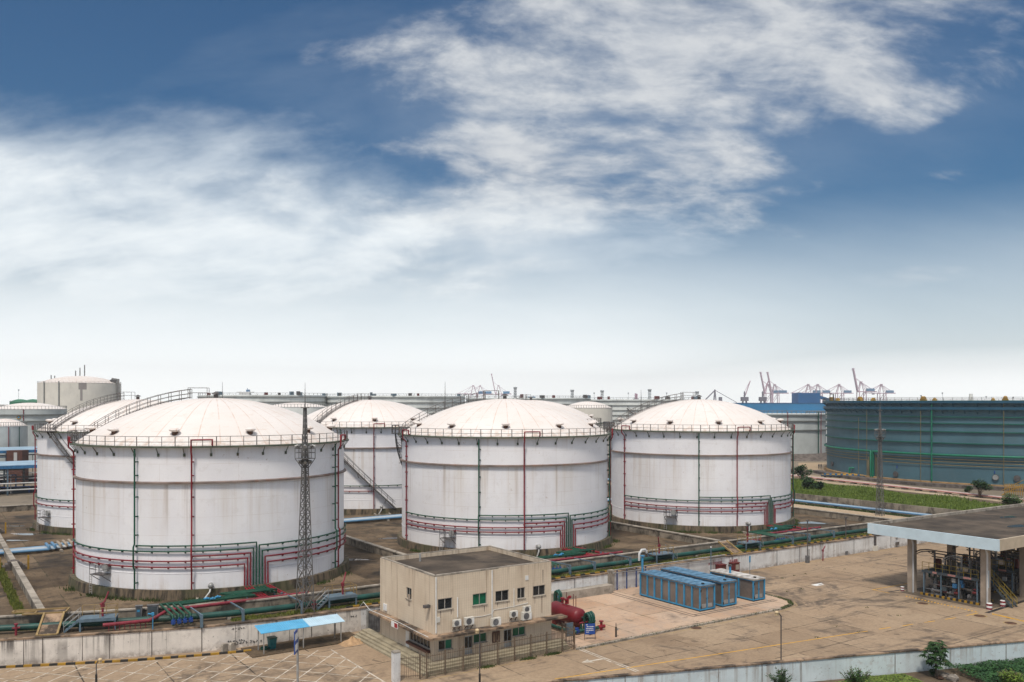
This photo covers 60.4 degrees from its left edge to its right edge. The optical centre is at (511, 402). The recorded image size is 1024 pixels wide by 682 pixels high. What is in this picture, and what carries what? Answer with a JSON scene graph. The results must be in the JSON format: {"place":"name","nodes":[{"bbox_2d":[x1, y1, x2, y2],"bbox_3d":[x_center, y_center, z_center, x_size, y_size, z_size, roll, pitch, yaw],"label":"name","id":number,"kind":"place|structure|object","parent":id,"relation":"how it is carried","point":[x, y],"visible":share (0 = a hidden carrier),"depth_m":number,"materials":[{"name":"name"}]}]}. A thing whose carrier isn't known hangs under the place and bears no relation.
{"place":"outdoors","nodes":[
{"label":"outdoors","id":0,"kind":"place"},
{"bbox_2d":[0,490,866,614],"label":"bund floor","id":1,"kind":"structure","parent":0,"point":[46,573],"depth_m":117.01,"materials":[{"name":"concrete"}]},
{"bbox_2d":[0,562,25,614],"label":"gutter grass","id":2,"kind":"structure","parent":1,"relation":"on","point":[11,593],"depth_m":91.78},
{"bbox_2d":[0,555,28,570],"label":"wall steps","id":3,"kind":"structure","parent":1,"relation":"on","point":[7,566],"depth_m":105.59,"materials":[{"name":"metal"}]},
{"bbox_2d":[0,504,36,511],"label":"bund wall","id":4,"kind":"structure","parent":1,"relation":"on","point":[14,508],"depth_m":162.28,"materials":[{"name":"concrete"}]},
{"bbox_2d":[0,534,44,608],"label":"bund wall","id":5,"kind":"structure","parent":1,"relation":"on","point":[33,599],"depth_m":95.55,"materials":[{"name":"concrete"}]},
{"bbox_2d":[31,392,168,534],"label":"storage tank","id":6,"kind":"object","parent":1,"relation":"on","point":[54,474],"visible":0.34,"depth_m":136.33,"materials":[{"name":"metal"}]},
{"bbox_2d":[103,585,308,630],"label":"pipe manifold","id":7,"kind":"object","parent":1,"relation":"on","point":[256,591],"visible":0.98,"depth_m":83.14,"materials":[{"name":"red paint"}]},
{"bbox_2d":[67,389,349,603],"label":"storage tank","id":8,"kind":"object","parent":1,"relation":"on","point":[189,499],"visible":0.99,"depth_m":92.13,"materials":[{"name":"metal"}]},
{"bbox_2d":[0,498,608,554],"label":"pipe track","id":9,"kind":"structure","parent":1,"relation":"on","point":[57,545],"depth_m":120.56,"materials":[{"name":"concrete"}]},
{"bbox_2d":[307,393,430,515],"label":"storage tank","id":10,"kind":"object","parent":1,"relation":"on","point":[372,476],"visible":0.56,"depth_m":158.84,"materials":[{"name":"metal"}]},
{"bbox_2d":[344,534,405,556],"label":"bund wall","id":11,"kind":"structure","parent":1,"relation":"on","point":[369,546],"depth_m":117.87,"materials":[{"name":"concrete"}]},
{"bbox_2d":[391,390,612,559],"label":"storage tank","id":12,"kind":"object","parent":1,"relation":"on","point":[528,477],"visible":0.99,"depth_m":116.46,"materials":[{"name":"metal"}]},
{"bbox_2d":[513,394,601,426],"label":"storage tank","id":13,"kind":"object","parent":1,"relation":"on","point":[578,412],"visible":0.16,"depth_m":190.20,"materials":[{"name":"metal"}]},
{"bbox_2d":[538,547,631,574],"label":"pipe manifold","id":14,"kind":"object","parent":1,"relation":"on","point":[566,553],"visible":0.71,"depth_m":108.66,"materials":[{"name":"red paint"}]},
{"bbox_2d":[608,521,720,543],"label":"bund wall","id":15,"kind":"structure","parent":1,"relation":"on","point":[683,537],"depth_m":130.67,"materials":[{"name":"concrete"}]},
{"bbox_2d":[603,392,794,534],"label":"storage tank","id":16,"kind":"object","parent":1,"relation":"on","point":[703,465],"visible":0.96,"depth_m":138.41,"materials":[{"name":"metal"}]},
{"bbox_2d":[744,524,834,543],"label":"pipe manifold","id":17,"kind":"object","parent":1,"relation":"on","point":[783,528],"visible":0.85,"depth_m":129.70,"materials":[{"name":"red paint"}]},
{"bbox_2d":[0,532,867,637],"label":"soil strip","id":18,"kind":"object","parent":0,"point":[73,630],"visible":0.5,"depth_m":79.63,"materials":[{"name":"soil"}]},
{"bbox_2d":[12,607,69,635],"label":"crossing ramp","id":19,"kind":"structure","parent":18,"relation":"on","point":[53,614],"depth_m":77.84,"materials":[{"name":"concrete"}]},
{"bbox_2d":[63,591,118,632],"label":"monitor platform","id":20,"kind":"structure","parent":18,"relation":"on","point":[102,616],"depth_m":77.79,"materials":[{"name":"blue metal"}]},
{"bbox_2d":[295,399,315,613],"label":"lattice mast","id":21,"kind":"object","parent":18,"relation":"on","point":[305,462],"visible":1,"depth_m":84.18,"materials":[{"name":"metal"}]},
{"bbox_2d":[315,572,356,609],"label":"monitor platform","id":22,"kind":"structure","parent":18,"relation":"on","point":[343,594],"depth_m":86.68,"materials":[{"name":"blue metal"}]},
{"bbox_2d":[0,528,867,631],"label":"pipeline","id":23,"kind":"object","parent":18,"relation":"on","point":[228,614],"visible":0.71,"depth_m":86.65,"materials":[{"name":"metal"}]},
{"bbox_2d":[230,532,868,621],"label":"strip grass","id":24,"kind":"structure","parent":18,"relation":"on","point":[262,615],"depth_m":104.02,"materials":[{"name":"plant"}]},
{"bbox_2d":[346,534,872,607],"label":"wall top kerb","id":25,"kind":"structure","parent":18,"relation":"on","point":[660,564],"depth_m":114.56,"materials":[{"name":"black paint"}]},
{"bbox_2d":[648,537,676,562],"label":"monitor platform","id":26,"kind":"structure","parent":18,"relation":"on","point":[659,553],"depth_m":110.81,"materials":[{"name":"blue metal"}]},
{"bbox_2d":[737,527,762,549],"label":"monitor platform","id":27,"kind":"structure","parent":18,"relation":"on","point":[750,541],"depth_m":119.93,"materials":[{"name":"grey metal"}]},
{"bbox_2d":[0,542,1023,681],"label":"yard pavement","id":28,"kind":"structure","parent":0,"point":[841,599],"depth_m":82.05,"materials":[{"name":"concrete"}]},
{"bbox_2d":[0,649,250,667],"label":"bay kerb","id":29,"kind":"structure","parent":28,"relation":"on","point":[114,661],"depth_m":75.64,"materials":[{"name":"yellow paint"}]},
{"bbox_2d":[0,649,384,681],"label":"bay marking","id":30,"kind":"object","parent":28,"relation":"on","point":[211,671],"visible":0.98,"depth_m":73.17,"materials":[{"name":"paint"}]},
{"bbox_2d":[294,629,298,681],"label":"sign pole","id":31,"kind":"object","parent":28,"relation":"on","point":[296,644],"visible":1,"depth_m":66.44,"materials":[{"name":"metal"}]},
{"bbox_2d":[241,614,354,657],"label":"lean to shelter","id":32,"kind":"object","parent":28,"relation":"on","point":[307,643],"visible":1,"depth_m":80.41,"materials":[{"name":"metal"}]},
{"bbox_2d":[338,636,362,646],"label":"sand pile","id":33,"kind":"object","parent":28,"relation":"on","point":[351,641],"visible":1,"depth_m":81.13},
{"bbox_2d":[366,609,379,631],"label":"side gate","id":34,"kind":"structure","parent":28,"relation":"on","point":[372,622],"depth_m":84.69,"materials":[{"name":"metal"}]},
{"bbox_2d":[391,650,400,681],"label":"gate pillar","id":35,"kind":"structure","parent":28,"relation":"on","point":[395,665],"depth_m":70.21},
{"bbox_2d":[26,518,799,669],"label":"weeds","id":36,"kind":"object","parent":28,"relation":"on","point":[790,602],"visible":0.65,"depth_m":93.83,"materials":[{"name":"green plant"}]},
{"bbox_2d":[353,545,569,676],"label":"office building","id":37,"kind":"structure","parent":28,"relation":"on","point":[426,598],"depth_m":77.61,"materials":[{"name":"concrete"}]},
{"bbox_2d":[409,632,429,649],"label":"window","id":38,"kind":"structure","parent":37,"relation":"in","point":[413,637],"depth_m":75.89,"materials":[{"name":"black glass"}]},
{"bbox_2d":[437,597,452,611],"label":"window","id":39,"kind":"structure","parent":37,"relation":"in","point":[446,603],"depth_m":74.30,"materials":[{"name":"black glass"}]},
{"bbox_2d":[438,639,452,651],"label":"window","id":40,"kind":"structure","parent":37,"relation":"in","point":[443,644],"depth_m":74.39,"materials":[{"name":"green glass"}]},
{"bbox_2d":[472,592,487,606],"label":"window","id":41,"kind":"structure","parent":37,"relation":"in","point":[480,598],"depth_m":76.23,"materials":[{"name":"green glass"}]},
{"bbox_2d":[495,589,509,602],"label":"window","id":42,"kind":"structure","parent":37,"relation":"in","point":[503,595],"depth_m":77.50,"materials":[{"name":"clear glass"}]},
{"bbox_2d":[504,628,511,646],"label":"door","id":43,"kind":"structure","parent":37,"relation":"in","point":[507,632],"depth_m":77.88,"materials":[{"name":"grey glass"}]},
{"bbox_2d":[512,626,525,637],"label":"window","id":44,"kind":"structure","parent":37,"relation":"in","point":[517,631],"depth_m":78.51,"materials":[{"name":"green glass"}]},
{"bbox_2d":[533,585,544,596],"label":"window","id":45,"kind":"structure","parent":37,"relation":"in","point":[539,590],"depth_m":79.73,"materials":[{"name":"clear glass"}]},
{"bbox_2d":[0,535,926,665],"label":"retaining wall","id":46,"kind":"structure","parent":28,"relation":"on","point":[90,646],"depth_m":80.06,"materials":[{"name":"concrete"}]},
{"bbox_2d":[718,540,743,553],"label":"crossing ramp","id":47,"kind":"structure","parent":46,"relation":"on","point":[729,546],"depth_m":117.76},
{"bbox_2d":[401,622,574,678],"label":"iron fence","id":48,"kind":"object","parent":28,"relation":"on","point":[563,632],"visible":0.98,"depth_m":74.71,"materials":[{"name":"metal"}]},
{"bbox_2d":[551,583,612,601],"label":"concrete ledge","id":49,"kind":"object","parent":28,"relation":"on","point":[592,590],"visible":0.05,"depth_m":100.45,"materials":[{"name":"concrete"}]},
{"bbox_2d":[411,547,902,681],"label":"edge marking","id":50,"kind":"object","parent":28,"relation":"on","point":[641,638],"visible":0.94,"depth_m":83.08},
{"bbox_2d":[607,554,725,590],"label":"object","id":51,"kind":"object","parent":28,"relation":"on","point":[611,576],"visible":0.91,"depth_m":104.72,"materials":[{"name":"beige concrete"}]},
{"bbox_2d":[575,594,789,649],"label":"plot kerb","id":52,"kind":"structure","parent":28,"relation":"on","point":[650,634],"depth_m":85.81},
{"bbox_2d":[556,631,865,678],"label":"road marking","id":53,"kind":"object","parent":28,"relation":"on","point":[706,655],"visible":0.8,"depth_m":77.20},
{"bbox_2d":[530,639,1023,681],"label":"boundary wall","id":54,"kind":"structure","parent":28,"relation":"on","point":[820,668],"depth_m":69.17,"materials":[{"name":"concrete"}]},
{"bbox_2d":[0,405,1023,516],"bbox_3d":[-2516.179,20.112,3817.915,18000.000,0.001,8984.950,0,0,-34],"label":"terrace ground","id":55,"kind":"structure","parent":0,"point":[16,499],"depth_m":194.13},
{"bbox_2d":[0,419,27,476],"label":"tank","id":56,"kind":"object","parent":55,"relation":"on","point":[13,433],"visible":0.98,"depth_m":231.95,"materials":[{"name":"metal"}]},
{"bbox_2d":[6,450,28,482],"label":"cabin","id":57,"kind":"object","parent":55,"relation":"on","point":[17,455],"visible":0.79,"depth_m":215.60,"materials":[{"name":"brown brick"}]},
{"bbox_2d":[0,460,36,494],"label":"pump shelter","id":58,"kind":"object","parent":55,"relation":"on","point":[11,465],"visible":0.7,"depth_m":193.36,"materials":[{"name":"blue metal"}]},
{"bbox_2d":[0,446,36,482],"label":"pump shelter","id":59,"kind":"object","parent":55,"relation":"on","point":[31,449],"visible":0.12,"depth_m":220.98,"materials":[{"name":"blue metal"}]},
{"bbox_2d":[0,403,66,459],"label":"tank","id":60,"kind":"object","parent":55,"relation":"on","point":[31,414],"visible":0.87,"depth_m":281.25,"materials":[{"name":"metal"}]},
{"bbox_2d":[37,365,120,412],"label":"tank","id":61,"kind":"object","parent":55,"relation":"on","point":[70,392],"visible":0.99,"depth_m":588.30,"materials":[{"name":"metal"}]},
{"bbox_2d":[198,391,327,405],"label":"tank","id":62,"kind":"object","parent":55,"relation":"on","point":[290,397],"visible":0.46,"depth_m":404.87,"materials":[{"name":"metal"}]},
{"bbox_2d":[274,403,327,414],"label":"tank","id":63,"kind":"object","parent":55,"relation":"on","point":[296,408],"visible":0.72,"depth_m":292.08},
{"bbox_2d":[326,392,465,414],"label":"tank","id":64,"kind":"object","parent":55,"relation":"on","point":[422,403],"visible":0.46,"depth_m":415.74,"materials":[{"name":"grey metal"}]},
{"bbox_2d":[0,503,1019,624],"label":"bund wall","id":65,"kind":"structure","parent":55,"relation":"on","point":[130,612],"depth_m":89.29,"materials":[{"name":"concrete"}]},
{"bbox_2d":[465,394,590,405],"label":"tank","id":66,"kind":"object","parent":55,"relation":"on","point":[567,401],"visible":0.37,"depth_m":444.33,"materials":[{"name":"metal"}]},
{"bbox_2d":[566,401,611,456],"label":"tank","id":67,"kind":"object","parent":55,"relation":"on","point":[597,410],"visible":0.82,"depth_m":322.77,"materials":[{"name":"beige metal"}]},
{"bbox_2d":[582,396,697,424],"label":"tank","id":68,"kind":"object","parent":55,"relation":"on","point":[620,407],"visible":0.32,"depth_m":466.00,"materials":[{"name":"metal"}]},
{"bbox_2d":[608,485,891,521],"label":"bund wall","id":69,"kind":"structure","parent":55,"relation":"on","point":[836,515],"depth_m":152.07,"materials":[{"name":"concrete"}]},
{"bbox_2d":[608,478,930,515],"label":"pipe track","id":70,"kind":"structure","parent":55,"relation":"on","point":[859,507],"depth_m":164.21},
{"bbox_2d":[759,372,781,402],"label":"container crane","id":71,"kind":"object","parent":55,"relation":"on","point":[774,391],"visible":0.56,"depth_m":2596.49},
{"bbox_2d":[766,372,788,402],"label":"container crane","id":72,"kind":"object","parent":55,"relation":"on","point":[782,391],"visible":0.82,"depth_m":2596.55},
{"bbox_2d":[735,403,825,412],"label":"harbour shed","id":73,"kind":"structure","parent":55,"relation":"on","point":[790,406],"depth_m":900.36,"materials":[{"name":"metal"}]},
{"bbox_2d":[608,474,963,513],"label":"bund wall","id":74,"kind":"structure","parent":55,"relation":"on","point":[890,506],"depth_m":166.84,"materials":[{"name":"concrete"}]},
{"bbox_2d":[757,410,826,460],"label":"tank","id":75,"kind":"object","parent":55,"relation":"on","point":[810,436],"visible":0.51,"depth_m":309.68,"materials":[{"name":"metal"}]},
{"bbox_2d":[792,392,828,402],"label":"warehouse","id":76,"kind":"structure","parent":55,"relation":"on","point":[798,397],"depth_m":920.37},
{"bbox_2d":[792,502,917,516],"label":"pipeline","id":77,"kind":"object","parent":55,"relation":"on","point":[871,511],"depth_m":163.36,"materials":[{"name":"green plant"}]},
{"bbox_2d":[852,368,876,400],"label":"container crane","id":78,"kind":"object","parent":55,"relation":"on","point":[868,389],"visible":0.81,"depth_m":2596.51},
{"bbox_2d":[865,384,895,400],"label":"container crane","id":79,"kind":"object","parent":55,"relation":"on","point":[888,391],"visible":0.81,"depth_m":2596.19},
{"bbox_2d":[813,470,1023,491],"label":"stone bank","id":80,"kind":"structure","parent":55,"relation":"on","point":[943,485],"depth_m":212.77,"materials":[{"name":"stone"}]},
{"bbox_2d":[821,467,864,476],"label":"valve station","id":81,"kind":"object","parent":80,"relation":"on","point":[834,475],"visible":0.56,"depth_m":235.05,"materials":[{"name":"yellow paint"}]},
{"bbox_2d":[823,394,1023,486],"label":"floating roof tank","id":82,"kind":"object","parent":55,"relation":"on","point":[961,442],"visible":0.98,"depth_m":214.59,"materials":[{"name":"teal metal"}]},
{"bbox_2d":[0,0,1023,404],"label":"sky","id":83,"kind":"structure","parent":0,"point":[619,198],"materials":[{"name":"blue"}]},
{"bbox_2d":[551,586,787,648],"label":"plot pavement","id":84,"kind":"structure","parent":0,"point":[627,617],"depth_m":92.43,"materials":[{"name":"concrete"}]},
{"bbox_2d":[551,589,605,633],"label":"pressure vessel","id":85,"kind":"object","parent":84,"relation":"on","point":[578,617],"visible":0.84,"depth_m":85.64,"materials":[{"name":"red paint"}]},
{"bbox_2d":[639,570,715,611],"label":"equipment shed","id":86,"kind":"structure","parent":84,"relation":"on","point":[684,592],"depth_m":96.03,"materials":[{"name":"blue metal"}]},
{"bbox_2d":[610,592,776,616],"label":"drain channel","id":87,"kind":"object","parent":84,"relation":"on","point":[695,614],"visible":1,"depth_m":95.58,"materials":[{"name":"black paint"}]},
{"bbox_2d":[660,566,737,606],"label":"equipment shed","id":88,"kind":"structure","parent":84,"relation":"on","point":[725,591],"depth_m":96.31,"materials":[{"name":"blue metal"}]},
{"bbox_2d":[709,568,765,601],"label":"equipment shed","id":89,"kind":"structure","parent":84,"relation":"on","point":[750,587],"depth_m":98.88,"materials":[{"name":"silver metal"}]},
{"bbox_2d":[608,482,906,518],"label":"service road","id":90,"kind":"structure","parent":0,"point":[846,511],"depth_m":162.00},
{"bbox_2d":[874,410,885,515],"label":"lattice mast","id":91,"kind":"object","parent":90,"relation":"on","point":[879,437],"visible":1,"depth_m":156.01,"materials":[{"name":"metal"}]},
{"bbox_2d":[608,467,1008,504],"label":"field ground","id":92,"kind":"structure","parent":0,"point":[980,500],"depth_m":189.82,"materials":[{"name":"plant"}]},
{"bbox_2d":[791,464,812,478],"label":"shrub","id":93,"kind":"object","parent":92,"relation":"on","point":[799,469],"visible":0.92,"depth_m":223.21,"materials":[{"name":"green plant"}]},
{"bbox_2d":[801,476,819,489],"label":"shrub","id":94,"kind":"object","parent":92,"relation":"on","point":[808,484],"visible":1,"depth_m":195.76,"materials":[{"name":"green plant"}]},
{"bbox_2d":[791,477,1006,509],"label":"field grass","id":95,"kind":"structure","parent":92,"relation":"on","point":[868,493],"depth_m":181.29,"materials":[{"name":"plant"}]},
{"bbox_2d":[999,493,1023,504],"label":"shrub","id":96,"kind":"object","parent":92,"relation":"on","point":[1007,500],"visible":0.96,"depth_m":164.26,"materials":[{"name":"green plant"}]},
{"bbox_2d":[798,463,826,470],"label":"dirt road","id":97,"kind":"structure","parent":0,"point":[813,466],"depth_m":279.94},
{"bbox_2d":[791,474,1023,502],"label":"dirt road","id":98,"kind":"structure","parent":0,"point":[911,490],"depth_m":205.18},
{"bbox_2d":[791,474,1023,500],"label":"pipe track","id":99,"kind":"structure","parent":98,"relation":"on","point":[916,489],"depth_m":201.51,"materials":[{"name":"stone"}]},
{"bbox_2d":[971,478,993,497],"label":"shrub","id":100,"kind":"object","parent":98,"relation":"on","point":[978,484],"visible":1,"depth_m":185.19,"materials":[{"name":"green plant"}]},
{"bbox_2d":[814,663,1018,681],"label":"garden ground","id":101,"kind":"structure","parent":0,"point":[924,676],"depth_m":69.88,"materials":[{"name":"plant"}]},
{"bbox_2d":[766,667,792,681],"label":"young shrub","id":102,"kind":"object","parent":101,"relation":"on","point":[782,678],"visible":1,"depth_m":66.55,"materials":[{"name":"green plant"}]},
{"bbox_2d":[840,666,870,681],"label":"young shrub","id":103,"kind":"object","parent":101,"relation":"on","point":[854,674],"visible":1,"depth_m":65.98,"materials":[{"name":"green plant"}]},
{"bbox_2d":[839,673,922,681],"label":"garden grass","id":104,"kind":"structure","parent":101,"relation":"on","point":[888,677],"depth_m":69.24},
{"bbox_2d":[917,640,952,676],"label":"tree","id":105,"kind":"object","parent":101,"relation":"on","point":[939,652],"visible":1,"depth_m":69.69,"materials":[{"name":"green plant"}]},
{"bbox_2d":[947,657,1023,681],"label":"ground cover","id":106,"kind":"object","parent":101,"relation":"on","point":[989,669],"visible":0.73,"depth_m":70.99,"materials":[{"name":"green plant"}]},
{"bbox_2d":[997,668,1023,681],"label":"young shrub","id":107,"kind":"object","parent":101,"relation":"on","point":[1009,676],"visible":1,"depth_m":66.01,"materials":[{"name":"green plant"}]},
{"bbox_2d":[900,573,1023,608],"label":"bay pavement","id":108,"kind":"structure","parent":0,"point":[996,598],"depth_m":100.02,"materials":[{"name":"concrete"}]},
{"bbox_2d":[868,503,1023,606],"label":"loading canopy","id":109,"kind":"object","parent":108,"relation":"on","point":[985,531],"visible":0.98,"depth_m":103.31,"materials":[{"name":"concrete"}]},
{"bbox_2d":[916,549,1017,607],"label":"loading rack","id":110,"kind":"object","parent":108,"relation":"on","point":[958,587],"visible":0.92,"depth_m":99.57,"materials":[{"name":"metal"}]},
{"bbox_2d":[953,545,1018,595],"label":"loading rack","id":111,"kind":"object","parent":108,"relation":"on","point":[1005,570],"visible":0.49,"depth_m":103.21,"materials":[{"name":"metal"}]},
{"bbox_2d":[997,548,1018,582],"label":"loading rack","id":112,"kind":"object","parent":108,"relation":"on","point":[999,557],"visible":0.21,"depth_m":110.41,"materials":[{"name":"metal"}]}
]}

